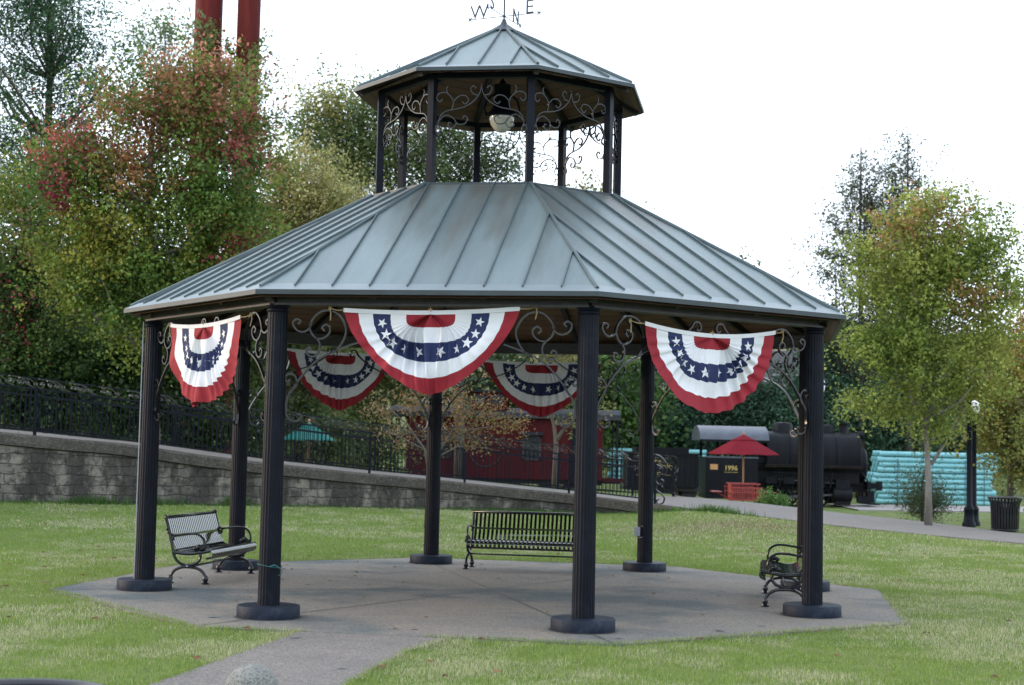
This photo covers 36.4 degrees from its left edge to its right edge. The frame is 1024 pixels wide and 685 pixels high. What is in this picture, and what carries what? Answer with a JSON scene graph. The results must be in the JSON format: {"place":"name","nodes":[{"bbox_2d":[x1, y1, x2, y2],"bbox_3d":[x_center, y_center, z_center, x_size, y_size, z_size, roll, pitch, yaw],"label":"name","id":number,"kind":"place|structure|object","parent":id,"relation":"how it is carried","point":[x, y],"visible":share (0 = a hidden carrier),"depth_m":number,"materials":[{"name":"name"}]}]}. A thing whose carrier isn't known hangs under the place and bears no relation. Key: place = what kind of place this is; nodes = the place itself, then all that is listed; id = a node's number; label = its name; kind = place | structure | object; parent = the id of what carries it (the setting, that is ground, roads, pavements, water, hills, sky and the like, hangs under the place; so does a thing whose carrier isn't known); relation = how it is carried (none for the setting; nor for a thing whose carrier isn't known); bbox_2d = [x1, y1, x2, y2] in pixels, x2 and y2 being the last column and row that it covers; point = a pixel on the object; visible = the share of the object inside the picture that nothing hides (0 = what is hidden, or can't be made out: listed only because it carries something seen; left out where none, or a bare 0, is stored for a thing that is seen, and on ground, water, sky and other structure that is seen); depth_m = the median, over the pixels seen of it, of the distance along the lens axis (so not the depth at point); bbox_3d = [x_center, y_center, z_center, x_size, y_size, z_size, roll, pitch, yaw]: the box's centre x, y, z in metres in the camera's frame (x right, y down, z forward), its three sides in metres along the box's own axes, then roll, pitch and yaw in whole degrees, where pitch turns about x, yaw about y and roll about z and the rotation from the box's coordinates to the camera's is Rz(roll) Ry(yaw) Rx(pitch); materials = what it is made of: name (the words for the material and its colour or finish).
{"place":"outdoors","nodes":[
{"label":"outdoors","id":0,"kind":"place"},
{"bbox_2d":[149,632,448,684],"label":"path","id":1,"kind":"structure","parent":0,"point":[313,658],"depth_m":13.49,"materials":[{"name":"grey concrete"}]},
{"bbox_2d":[225,663,278,684],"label":"bollard","id":2,"kind":"object","parent":1,"relation":"on","point":[252,674],"visible":1,"depth_m":10.19,"materials":[{"name":"concrete"}]},
{"bbox_2d":[47,558,910,646],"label":"pavement","id":3,"kind":"structure","parent":0,"point":[189,598],"depth_m":18.80,"materials":[{"name":"grey concrete"}]},
{"bbox_2d":[164,509,256,584],"bbox_3d":[-4.055,2.742,21.047,0.671,0.882,1.910,1,-4,9],"label":"park bench","id":4,"kind":"object","parent":3,"relation":"on","point":[215,543],"visible":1,"depth_m":20.90,"materials":[{"name":"black paint"}]},
{"bbox_2d":[209,581,725,668],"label":"gum stains","id":5,"kind":"object","parent":3,"relation":"on","point":[480,585],"visible":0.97,"depth_m":16.24,"materials":[{"name":"grey"}]},
{"bbox_2d":[116,0,845,633],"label":"gazebo","id":6,"kind":"object","parent":3,"relation":"on","point":[588,274],"visible":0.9,"depth_m":18.24,"materials":[{"name":"metal"}]},
{"bbox_2d":[170,330,199,406],"bbox_3d":[-4.309,0.387,21.152,0.143,0.988,2.106,1,-4,10],"label":"bunting","id":7,"kind":"object","parent":6,"relation":"hanging from","point":[194,404],"depth_m":21.06,"materials":[{"name":"fabric"}]},
{"bbox_2d":[168,312,252,401],"bbox_3d":[-3.587,0.199,18.061,0.135,0.988,2.265,4,-5,-35],"label":"bunting","id":8,"kind":"object","parent":6,"relation":"hanging from","point":[203,361],"visible":1,"depth_m":17.97,"materials":[{"name":"multicoloured fabric"}]},
{"bbox_2d":[258,564,282,575],"bbox_3d":[-2.573,2.414,16.590,0.290,0.123,0.284,1,-4,0],"label":"cord","id":9,"kind":"object","parent":6,"relation":"attached to","point":[274,567],"visible":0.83,"depth_m":16.48,"materials":[{"name":"teal plastic"}]},
{"bbox_2d":[287,348,385,410],"bbox_3d":[-2.627,0.575,23.837,2.228,0.934,0.128,4,-5,-35],"label":"bunting","id":10,"kind":"object","parent":6,"relation":"hanging from","point":[340,381],"visible":0.88,"depth_m":23.82,"materials":[{"name":"multicoloured fabric"}]},
{"bbox_2d":[328,306,537,394],"bbox_3d":[-0.863,0.069,16.392,2.264,0.966,0.152,1,-4,11],"label":"bunting","id":11,"kind":"object","parent":6,"relation":"hanging from","point":[430,351],"visible":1,"depth_m":16.38,"materials":[{"name":"multicoloured fabric"}]},
{"bbox_2d":[483,71,520,132],"bbox_3d":[-0.126,-3.417,20.728,0.407,1.264,0.407,-2,-5,45],"label":"hanging lantern","id":12,"kind":"object","parent":6,"relation":"hanging from","point":[502,87],"visible":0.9,"depth_m":20.62,"materials":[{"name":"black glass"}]},
{"bbox_2d":[484,360,611,416],"bbox_3d":[0.460,0.722,24.561,2.234,0.912,0.136,1,-4,10],"label":"bunting","id":13,"kind":"object","parent":6,"relation":"hanging from","point":[536,389],"visible":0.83,"depth_m":24.58,"materials":[{"name":"multicoloured fabric"}]},
{"bbox_2d":[629,318,783,412],"bbox_3d":[2.191,0.280,17.095,2.298,0.997,0.114,4,-5,-36],"label":"bunting","id":14,"kind":"object","parent":6,"relation":"hanging from","point":[709,373],"visible":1,"depth_m":17.09,"materials":[{"name":"multicoloured fabric"}]},
{"bbox_2d":[114,562,904,643],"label":"pavement joints","id":15,"kind":"object","parent":3,"relation":"on","point":[781,613],"visible":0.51,"depth_m":19.22,"materials":[{"name":"grey concrete"}]},
{"bbox_2d":[463,509,573,568],"bbox_3d":[0.248,3.010,23.629,1.910,0.882,0.671,1,-4,9],"label":"park bench","id":16,"kind":"object","parent":3,"relation":"on","point":[568,544],"visible":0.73,"depth_m":23.83,"materials":[{"name":"black paint"}]},
{"bbox_2d":[759,544,801,606],"bbox_3d":[3.471,2.823,19.702,0.671,0.882,1.910,1,-4,9],"label":"park bench","id":17,"kind":"object","parent":3,"relation":"on","point":[789,571],"visible":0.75,"depth_m":18.92,"materials":[{"name":"black paint"}]},
{"bbox_2d":[0,321,1023,684],"bbox_3d":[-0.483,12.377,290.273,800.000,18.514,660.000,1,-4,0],"label":"ground","id":18,"kind":"structure","parent":0,"point":[956,519],"depth_m":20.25,"materials":[{"name":"green plant"}]},
{"bbox_2d":[0,678,103,684],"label":"litter bin","id":19,"kind":"object","parent":18,"relation":"on","point":[27,681],"visible":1,"depth_m":6.07,"materials":[{"name":"black"}]},
{"bbox_2d":[0,138,132,431],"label":"broadleaf tree","id":20,"kind":"object","parent":18,"relation":"on","point":[31,325],"visible":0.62,"depth_m":43.32,"materials":[{"name":"green plant"}]},
{"bbox_2d":[0,315,137,437],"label":"understory tree","id":21,"kind":"object","parent":18,"relation":"on","point":[74,369],"visible":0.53,"depth_m":43.37,"materials":[{"name":"green plant"}]},
{"bbox_2d":[0,0,167,325],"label":"locust tree","id":22,"kind":"object","parent":18,"relation":"on","point":[51,48],"visible":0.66,"depth_m":49.62,"materials":[{"name":"green plant"}]},
{"bbox_2d":[21,315,190,440],"bbox_3d":[-11.168,1.315,44.745,5.672,4.295,5.270,0,-4,23],"label":"understory tree","id":23,"kind":"object","parent":18,"relation":"on","point":[127,381],"visible":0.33,"depth_m":44.14,"materials":[{"name":"green plant"}]},
{"bbox_2d":[0,3,322,442],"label":"maple tree","id":24,"kind":"object","parent":18,"relation":"on","point":[106,253],"visible":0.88,"depth_m":40.36,"materials":[{"name":"green plant"}]},
{"bbox_2d":[77,0,296,435],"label":"young tree","id":25,"kind":"object","parent":18,"relation":"on","point":[164,31],"visible":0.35,"depth_m":57.78,"materials":[{"name":"green plant"}]},
{"bbox_2d":[182,0,222,426],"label":"steel pillar","id":26,"kind":"structure","parent":18,"relation":"on","point":[213,9],"depth_m":59.50,"materials":[{"name":"red metal"}]},
{"bbox_2d":[171,8,237,129],"bbox_3d":[-11.501,-10.148,59.674,3.658,5.102,2.733,4,-5,-38],"label":"climbing ivy","id":27,"kind":"object","parent":26,"relation":"attached to","point":[211,45],"visible":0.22,"depth_m":59.16,"materials":[{"name":"green plant"}]},
{"bbox_2d":[91,301,316,462],"bbox_3d":[-8.915,1.129,45.232,6.657,6.184,5.603,1,-4,0],"label":"understory tree","id":28,"kind":"object","parent":18,"relation":"on","point":[222,398],"visible":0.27,"depth_m":44.60,"materials":[{"name":"green plant"}]},
{"bbox_2d":[222,0,260,452],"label":"steel pillar","id":29,"kind":"structure","parent":18,"relation":"on","point":[248,17],"depth_m":59.53,"materials":[{"name":"red metal"}]},
{"bbox_2d":[219,28,291,145],"bbox_3d":[-10.098,-9.637,59.817,3.104,4.497,2.977,-2,-5,42],"label":"climbing ivy","id":30,"kind":"object","parent":29,"relation":"attached to","point":[260,56],"visible":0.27,"depth_m":59.37,"materials":[{"name":"green plant"}]},
{"bbox_2d":[178,119,395,460],"bbox_3d":[-6.693,-1.579,45.909,6.079,10.367,4.483,0,-4,25],"label":"maple tree","id":31,"kind":"object","parent":18,"relation":"on","point":[320,202],"visible":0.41,"depth_m":45.57,"materials":[{"name":"green plant"}]},
{"bbox_2d":[217,342,383,467],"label":"understory tree","id":32,"kind":"object","parent":18,"relation":"on","point":[301,400],"visible":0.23,"depth_m":45.47,"materials":[{"name":"green plant"}]},
{"bbox_2d":[285,419,334,463],"bbox_3d":[-5.570,2.699,42.597,1.340,1.232,1.340,4,-5,-34],"label":"patio umbrella","id":33,"kind":"object","parent":18,"relation":"on","point":[312,434],"visible":0.5,"depth_m":42.27,"materials":[{"name":"teal fabric"}]},
{"bbox_2d":[0,432,671,513],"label":"retaining wall","id":34,"kind":"structure","parent":18,"relation":"on","point":[30,472],"depth_m":36.26,"materials":[{"name":"stone"}]},
{"bbox_2d":[0,373,678,503],"bbox_3d":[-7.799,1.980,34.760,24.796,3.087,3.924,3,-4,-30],"label":"iron fence","id":35,"kind":"object","parent":34,"relation":"on","point":[370,438],"visible":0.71,"depth_m":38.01,"materials":[{"name":"metal"}]},
{"bbox_2d":[0,429,678,506],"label":"walkway","id":36,"kind":"structure","parent":34,"relation":"on","point":[309,465],"depth_m":39.71,"materials":[{"name":"grey concrete"}]},
{"bbox_2d":[0,228,672,464],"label":"woods","id":37,"kind":"object","parent":18,"relation":"on","point":[490,383],"visible":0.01,"depth_m":80.79,"materials":[{"name":"green plant"}]},
{"bbox_2d":[261,52,503,468],"bbox_3d":[-6.141,-3.029,60.145,8.793,16.684,9.784,4,-5,-35],"label":"oak tree","id":38,"kind":"object","parent":18,"relation":"on","point":[363,111],"visible":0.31,"depth_m":59.34,"materials":[{"name":"green plant"}]},
{"bbox_2d":[314,348,481,473],"bbox_3d":[-4.258,1.712,49.902,6.159,6.574,4.711,0,-4,14],"label":"understory tree","id":39,"kind":"object","parent":18,"relation":"on","point":[386,380],"visible":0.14,"depth_m":49.62,"materials":[{"name":"green plant"}]},
{"bbox_2d":[345,367,536,523],"bbox_3d":[-1.334,2.149,33.212,4.361,3.689,2.626,1,-4,0],"label":"sapling tree","id":40,"kind":"object","parent":18,"relation":"on","point":[451,433],"visible":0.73,"depth_m":32.98,"materials":[{"name":"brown plant"}]},
{"bbox_2d":[338,109,557,477],"bbox_3d":[-2.294,-2.632,60.405,8.654,16.367,10.078,-1,-4,25],"label":"oak tree","id":41,"kind":"object","parent":18,"relation":"on","point":[458,176],"visible":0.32,"depth_m":59.39,"materials":[{"name":"green plant"}]},
{"bbox_2d":[0,494,948,536],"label":"weeds","id":42,"kind":"object","parent":18,"relation":"on","point":[100,500],"visible":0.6,"depth_m":36.48,"materials":[{"name":"green plant"}]},
{"bbox_2d":[41,556,915,684],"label":"grass edge","id":43,"kind":"object","parent":18,"relation":"on","point":[404,651],"depth_m":15.60,"materials":[{"name":"green plant"}]},
{"bbox_2d":[384,390,623,488],"bbox_3d":[-0.319,4.016,62.261,9.542,4.095,3.209,1,-4,0],"label":"caboose","id":44,"kind":"object","parent":18,"relation":"on","point":[544,428],"visible":0.41,"depth_m":60.95,"materials":[{"name":"red wood"}]},
{"bbox_2d":[441,430,453,457],"bbox_3d":[-2.738,3.970,60.804,0.900,1.097,0.304,1,-4,0],"label":"window","id":45,"kind":"structure","parent":44,"relation":"in","point":[449,453],"depth_m":60.92,"materials":[{"name":"black glass"}]},
{"bbox_2d":[520,432,543,459],"bbox_3d":[0.768,4.049,60.804,0.900,1.097,0.304,1,-4,0],"label":"window","id":46,"kind":"structure","parent":44,"relation":"in","point":[531,436],"depth_m":60.92,"materials":[{"name":"black glass"}]},
{"bbox_2d":[0,432,1010,677],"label":"fallen leaves","id":47,"kind":"object","parent":18,"relation":"on","point":[380,666],"visible":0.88,"depth_m":18.47,"materials":[{"name":"brown plant"}]},
{"bbox_2d":[513,354,621,487],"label":"sapling tree","id":48,"kind":"object","parent":18,"relation":"on","point":[557,437],"visible":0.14,"depth_m":46.94,"materials":[{"name":"green plant"}]},
{"bbox_2d":[530,166,655,365],"bbox_3d":[3.315,-0.512,63.906,6.963,13.067,5.868,0,-4,19],"label":"oak tree","id":49,"kind":"object","parent":18,"relation":"on","point":[591,186],"visible":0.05,"depth_m":63.69,"materials":[{"name":"green plant"}]},
{"bbox_2d":[560,355,697,477],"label":"broadleaf tree","id":50,"kind":"object","parent":18,"relation":"on","point":[629,420],"visible":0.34,"depth_m":84.38,"materials":[{"name":"green plant"}]},
{"bbox_2d":[606,367,768,472],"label":"pine tree","id":51,"kind":"object","parent":18,"relation":"on","point":[688,419],"visible":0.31,"depth_m":86.73,"materials":[{"name":"green plant"}]},
{"bbox_2d":[638,361,791,456],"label":"pine tree","id":52,"kind":"object","parent":18,"relation":"on","point":[727,413],"visible":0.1,"depth_m":87.97,"materials":[{"name":"green plant"}]},
{"bbox_2d":[708,432,778,501],"bbox_3d":[8.168,4.433,54.968,2.448,2.582,2.448,1,-4,11],"label":"patio umbrella","id":53,"kind":"object","parent":18,"relation":"on","point":[743,444],"visible":0.95,"depth_m":54.38,"materials":[{"name":"red fabric"}]},
{"bbox_2d":[710,482,776,502],"bbox_3d":[8.148,5.337,54.908,2.200,0.770,2.043,1,-4,0],"label":"picnic table","id":54,"kind":"object","parent":18,"relation":"on","point":[752,495],"visible":0.92,"depth_m":54.41,"materials":[{"name":"red wood"}]},
{"bbox_2d":[739,245,765,456],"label":"oak tree","id":55,"kind":"object","parent":18,"relation":"on","point":[745,257],"visible":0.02,"depth_m":94.32,"materials":[{"name":"green plant"}]},
{"bbox_2d":[753,486,791,506],"bbox_3d":[8.760,5.300,52.114,1.399,1.192,1.281,4,-5,-33],"label":"round shrub","id":56,"kind":"object","parent":18,"relation":"on","point":[773,499],"visible":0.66,"depth_m":51.85,"materials":[{"name":"green plant"}]},
{"bbox_2d":[691,349,856,492],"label":"pine tree","id":57,"kind":"object","parent":18,"relation":"on","point":[763,395],"visible":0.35,"depth_m":86.83,"materials":[{"name":"green plant"}]},
{"bbox_2d":[762,350,830,383],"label":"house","id":58,"kind":"structure","parent":18,"relation":"on","point":[776,356],"depth_m":116.23,"materials":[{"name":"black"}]},
{"bbox_2d":[653,496,1023,543],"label":"walkway","id":59,"kind":"structure","parent":18,"relation":"on","point":[837,519],"depth_m":39.33,"materials":[{"name":"grey concrete"}]},
{"bbox_2d":[756,308,943,476],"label":"pine tree","id":60,"kind":"object","parent":18,"relation":"on","point":[872,441],"visible":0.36,"depth_m":84.71,"materials":[{"name":"green plant"}]},
{"bbox_2d":[781,144,944,497],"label":"larch tree","id":61,"kind":"object","parent":18,"relation":"on","point":[861,200],"visible":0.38,"depth_m":84.74,"materials":[{"name":"green plant"}]},
{"bbox_2d":[727,303,1023,476],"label":"woods","id":62,"kind":"object","parent":18,"relation":"on","point":[947,358],"depth_m":100.23,"materials":[{"name":"green plant"}]},
{"bbox_2d":[897,459,897,503],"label":"pipe strap","id":63,"kind":"object","parent":18,"relation":"on","point":[897,477],"visible":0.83,"depth_m":74.84,"materials":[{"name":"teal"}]},
{"bbox_2d":[821,118,998,472],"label":"larch tree","id":64,"kind":"object","parent":18,"relation":"on","point":[907,175],"visible":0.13,"depth_m":84.67,"materials":[{"name":"green plant"}]},
{"bbox_2d":[842,365,981,472],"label":"pine tree","id":65,"kind":"object","parent":18,"relation":"on","point":[900,442],"visible":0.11,"depth_m":86.27,"materials":[{"name":"green plant"}]},
{"bbox_2d":[815,169,1023,524],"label":"maple tree","id":66,"kind":"object","parent":18,"relation":"on","point":[946,269],"visible":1,"depth_m":40.68,"materials":[{"name":"green plant"}]},
{"bbox_2d":[869,427,978,523],"bbox_3d":[12.766,4.330,48.046,2.990,3.507,3.113,3,-4,-21],"label":"juniper shrub","id":67,"kind":"object","parent":18,"relation":"on","point":[917,499],"visible":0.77,"depth_m":47.87,"materials":[{"name":"green plant"}]},
{"bbox_2d":[875,498,989,505],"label":"water pipe","id":68,"kind":"object","parent":18,"relation":"on","point":[883,501],"visible":0.49,"depth_m":74.81,"materials":[{"name":"teal plastic"}]},
{"bbox_2d":[877,494,996,500],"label":"water pipe","id":69,"kind":"object","parent":68,"relation":"on","point":[886,496],"visible":0.38,"depth_m":74.82,"materials":[{"name":"teal plastic"}]},
{"bbox_2d":[876,488,995,495],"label":"water pipe","id":70,"kind":"object","parent":69,"relation":"on","point":[987,493],"visible":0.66,"depth_m":74.84,"materials":[{"name":"teal plastic"}]},
{"bbox_2d":[883,483,992,490],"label":"water pipe","id":71,"kind":"object","parent":70,"relation":"on","point":[961,487],"visible":0.47,"depth_m":74.86,"materials":[{"name":"teal plastic"}]},
{"bbox_2d":[871,477,991,484],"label":"water pipe","id":72,"kind":"object","parent":71,"relation":"on","point":[950,481],"visible":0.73,"depth_m":74.87,"materials":[{"name":"teal plastic"}]},
{"bbox_2d":[873,472,992,479],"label":"water pipe","id":73,"kind":"object","parent":72,"relation":"on","point":[892,475],"visible":0.72,"depth_m":74.89,"materials":[{"name":"teal plastic"}]},
{"bbox_2d":[876,466,995,473],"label":"water pipe","id":74,"kind":"object","parent":73,"relation":"on","point":[892,469],"visible":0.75,"depth_m":74.91,"materials":[{"name":"teal plastic"}]},
{"bbox_2d":[878,462,998,469],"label":"water pipe","id":75,"kind":"object","parent":74,"relation":"on","point":[935,465],"visible":0.62,"depth_m":74.92,"materials":[{"name":"teal plastic"}]},
{"bbox_2d":[877,456,996,463],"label":"water pipe","id":76,"kind":"object","parent":75,"relation":"on","point":[914,459],"visible":0.7,"depth_m":74.94,"materials":[{"name":"teal plastic"}]},
{"bbox_2d":[878,451,997,458],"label":"water pipe","id":77,"kind":"object","parent":76,"relation":"on","point":[907,454],"visible":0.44,"depth_m":74.96,"materials":[{"name":"teal plastic"}]},
{"bbox_2d":[965,460,965,504],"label":"pipe strap","id":78,"kind":"object","parent":18,"relation":"on","point":[965,483],"visible":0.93,"depth_m":74.82,"materials":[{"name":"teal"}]},
{"bbox_2d":[962,373,975,526],"bbox_3d":[12.817,2.903,43.639,0.380,4.513,0.380,1,-4,0],"label":"street lamp","id":79,"kind":"object","parent":18,"relation":"on","point":[968,521],"visible":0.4,"depth_m":43.51,"materials":[{"name":"metal"}]},
{"bbox_2d":[916,360,1023,495],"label":"pine tree","id":80,"kind":"object","parent":18,"relation":"on","point":[960,438],"visible":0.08,"depth_m":88.58,"materials":[{"name":"green plant"}]},
{"bbox_2d":[972,400,980,525],"bbox_3d":[13.688,3.553,46.107,0.380,3.745,0.380,1,-4,0],"label":"street lamp","id":81,"kind":"object","parent":18,"relation":"on","point":[974,486],"visible":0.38,"depth_m":46.03,"materials":[{"name":"metal"}]},
{"bbox_2d":[984,461,984,505],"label":"pipe strap","id":82,"kind":"object","parent":18,"relation":"on","point":[984,486],"visible":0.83,"depth_m":74.81,"materials":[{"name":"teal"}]},
{"bbox_2d":[947,310,1023,510],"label":"broadleaf tree","id":83,"kind":"object","parent":18,"relation":"on","point":[1013,468],"visible":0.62,"depth_m":55.64,"materials":[{"name":"green plant"}]},
{"bbox_2d":[947,297,1023,466],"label":"broadleaf tree","id":84,"kind":"object","parent":18,"relation":"on","point":[1015,370],"visible":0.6,"depth_m":43.21,"materials":[{"name":"green plant"}]},
{"bbox_2d":[987,496,1022,531],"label":"litter bin","id":85,"kind":"object","parent":18,"relation":"on","point":[1005,513],"visible":0.98,"depth_m":39.24,"materials":[{"name":"metal"}]},
{"bbox_2d":[0,0,1023,338],"label":"sky","id":86,"kind":"structure","parent":0,"point":[750,107],"materials":[{"name":"white"}]},
{"bbox_2d":[827,504,1023,512],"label":"road","id":87,"kind":"structure","parent":0,"point":[881,507],"depth_m":69.28,"materials":[{"name":"concrete"}]},
{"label":"water pipe","id":88,"kind":"object","parent":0,"visible":0},
{"bbox_2d":[608,452,705,457],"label":"water pipe","id":89,"kind":"object","parent":88,"relation":"on","point":[610,454],"visible":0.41,"depth_m":83.97,"materials":[{"name":"teal plastic"}]},
{"bbox_2d":[611,447,706,454],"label":"water pipe","id":90,"kind":"object","parent":89,"relation":"on","point":[704,452],"visible":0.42,"depth_m":83.97,"materials":[{"name":"teal plastic"}]},
{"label":"railway track","id":91,"kind":"object","parent":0,"visible":0},
{"bbox_2d":[619,447,700,496],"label":"tender","id":92,"kind":"object","parent":91,"relation":"on","point":[687,475],"visible":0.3,"depth_m":67.96,"materials":[{"name":"black metal"}]},
{"bbox_2d":[692,417,882,506],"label":"steam locomotive","id":93,"kind":"object","parent":91,"relation":"on","point":[845,464],"visible":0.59,"depth_m":70.11,"materials":[{"name":"black metal"}]}
]}

